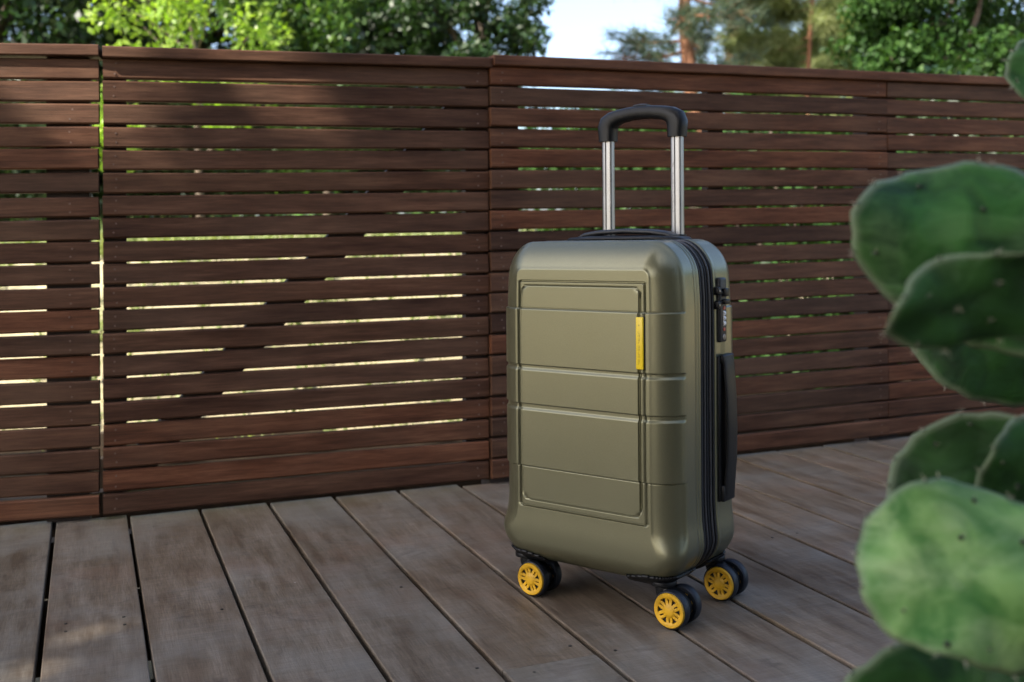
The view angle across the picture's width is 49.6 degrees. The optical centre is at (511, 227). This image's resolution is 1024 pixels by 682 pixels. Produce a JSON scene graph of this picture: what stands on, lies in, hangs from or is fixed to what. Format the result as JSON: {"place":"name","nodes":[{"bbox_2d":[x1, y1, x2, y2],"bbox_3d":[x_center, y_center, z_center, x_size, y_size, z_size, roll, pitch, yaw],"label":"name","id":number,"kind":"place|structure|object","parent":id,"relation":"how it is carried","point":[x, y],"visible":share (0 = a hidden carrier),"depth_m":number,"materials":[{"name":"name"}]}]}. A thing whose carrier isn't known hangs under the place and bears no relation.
{"place":"outdoors","nodes":[
{"label":"outdoors","id":0,"kind":"place"},
{"bbox_2d":[0,211,832,681],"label":"ground","id":1,"kind":"structure","parent":0,"point":[100,377],"depth_m":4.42,"materials":[{"name":"green plant"}]},
{"bbox_2d":[0,0,178,220],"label":"leafy tree","id":2,"kind":"object","parent":1,"relation":"on","point":[11,11],"visible":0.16,"depth_m":8.04,"materials":[{"name":"green plant"}]},
{"bbox_2d":[77,0,296,239],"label":"leafy tree","id":3,"kind":"object","parent":1,"relation":"on","point":[178,12],"visible":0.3,"depth_m":6.56,"materials":[{"name":"green plant"}]},
{"bbox_2d":[1,0,415,240],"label":"leafy tree","id":4,"kind":"object","parent":1,"relation":"on","point":[214,36],"visible":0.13,"depth_m":8.76,"materials":[{"name":"green plant"}]},
{"bbox_2d":[207,0,393,234],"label":"leafy tree","id":5,"kind":"object","parent":1,"relation":"on","point":[316,31],"visible":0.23,"depth_m":7.74,"materials":[{"name":"green plant"}]},
{"bbox_2d":[213,0,537,236],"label":"leafy tree","id":6,"kind":"object","parent":1,"relation":"on","point":[375,25],"visible":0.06,"depth_m":9.74,"materials":[{"name":"green plant"}]},
{"bbox_2d":[383,0,554,192],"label":"leafy tree","id":7,"kind":"object","parent":1,"relation":"on","point":[518,28],"visible":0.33,"depth_m":8.84,"materials":[{"name":"green plant"}]},
{"bbox_2d":[0,361,1002,681],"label":"deck","id":8,"kind":"structure","parent":1,"relation":"on","point":[418,583],"depth_m":1.83,"materials":[{"name":"wood"}]},
{"bbox_2d":[0,43,102,529],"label":"slatted fence","id":9,"kind":"object","parent":8,"relation":"on","point":[67,230],"visible":0.99,"depth_m":2.33,"materials":[{"name":"brown wood"}]},
{"bbox_2d":[504,104,748,629],"bbox_3d":[0.181,0.194,1.821,0.363,0.805,0.245,-1,0,38],"label":"suitcase","id":10,"kind":"object","parent":8,"relation":"on","point":[622,426],"visible":1,"depth_m":1.72,"materials":[{"name":"plastic"}]},
{"bbox_2d":[481,55,1023,483],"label":"slatted fence","id":11,"kind":"object","parent":8,"relation":"on","point":[877,391],"visible":0.67,"depth_m":2.89,"materials":[{"name":"brown wood"}]},
{"bbox_2d":[102,46,491,514],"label":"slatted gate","id":12,"kind":"structure","parent":11,"relation":"attached to","point":[126,466],"depth_m":2.46,"materials":[{"name":"brown wood"}]},
{"bbox_2d":[843,39,1023,681],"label":"prickly pear","id":13,"kind":"object","parent":8,"relation":"on","point":[938,252],"visible":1,"depth_m":0.78,"materials":[{"name":"green plant"}]},
{"bbox_2d":[10,37,1012,237],"bbox_3d":[0.039,-1.998,21.178,66.287,7.776,27.688,-1,0,0],"label":"distant wood","id":14,"kind":"object","parent":1,"relation":"on","point":[306,192],"visible":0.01,"depth_m":26.27,"materials":[{"name":"green plant"}]},
{"bbox_2d":[452,89,649,232],"bbox_3d":[0.335,0.070,6.753,1.733,1.809,1.569,-1,0,-25],"label":"garden shrub","id":15,"kind":"object","parent":1,"relation":"on","point":[557,169],"visible":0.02,"depth_m":6.43,"materials":[{"name":"green plant"}]},
{"bbox_2d":[530,108,775,357],"bbox_3d":[0.825,0.138,6.375,1.442,1.738,1.480,-1,0,0],"label":"garden shrub","id":16,"kind":"object","parent":1,"relation":"on","point":[600,168],"visible":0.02,"depth_m":6.07,"materials":[{"name":"green plant"}]},
{"bbox_2d":[589,0,779,207],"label":"pine tree","id":17,"kind":"object","parent":1,"relation":"on","point":[687,20],"visible":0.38,"depth_m":10.36,"materials":[{"name":"green plant"}]},
{"bbox_2d":[663,0,798,225],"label":"pine tree","id":18,"kind":"object","parent":1,"relation":"on","point":[678,46],"visible":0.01,"depth_m":14.50,"materials":[{"name":"green plant"}]},
{"bbox_2d":[615,93,950,388],"bbox_3d":[1.255,0.184,5.232,1.566,1.728,1.616,-1,0,33],"label":"garden shrub","id":19,"kind":"object","parent":1,"relation":"on","point":[700,188],"visible":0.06,"depth_m":4.97,"materials":[{"name":"green plant"}]},
{"bbox_2d":[710,0,868,244],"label":"pine tree","id":20,"kind":"object","parent":1,"relation":"on","point":[819,23],"visible":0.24,"depth_m":10.99,"materials":[{"name":"green plant"}]},
{"bbox_2d":[769,0,975,132],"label":"pine tree","id":21,"kind":"object","parent":1,"relation":"on","point":[818,59],"visible":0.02,"depth_m":13.30,"materials":[{"name":"green plant"}]},
{"bbox_2d":[760,58,1023,363],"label":"garden shrub","id":22,"kind":"object","parent":1,"relation":"on","point":[958,62],"visible":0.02,"depth_m":5.42,"materials":[{"name":"green plant"}]},
{"bbox_2d":[819,0,1023,152],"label":"leafy tree","id":23,"kind":"object","parent":1,"relation":"on","point":[882,26],"visible":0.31,"depth_m":7.62,"materials":[{"name":"green plant"}]},
{"bbox_2d":[925,0,1023,153],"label":"leafy tree","id":24,"kind":"object","parent":1,"relation":"on","point":[1012,19],"visible":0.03,"depth_m":8.34,"materials":[{"name":"green plant"}]},
{"bbox_2d":[6,0,1023,232],"label":"sky","id":25,"kind":"structure","parent":0,"point":[574,24],"materials":[{"name":"white"}]}
]}

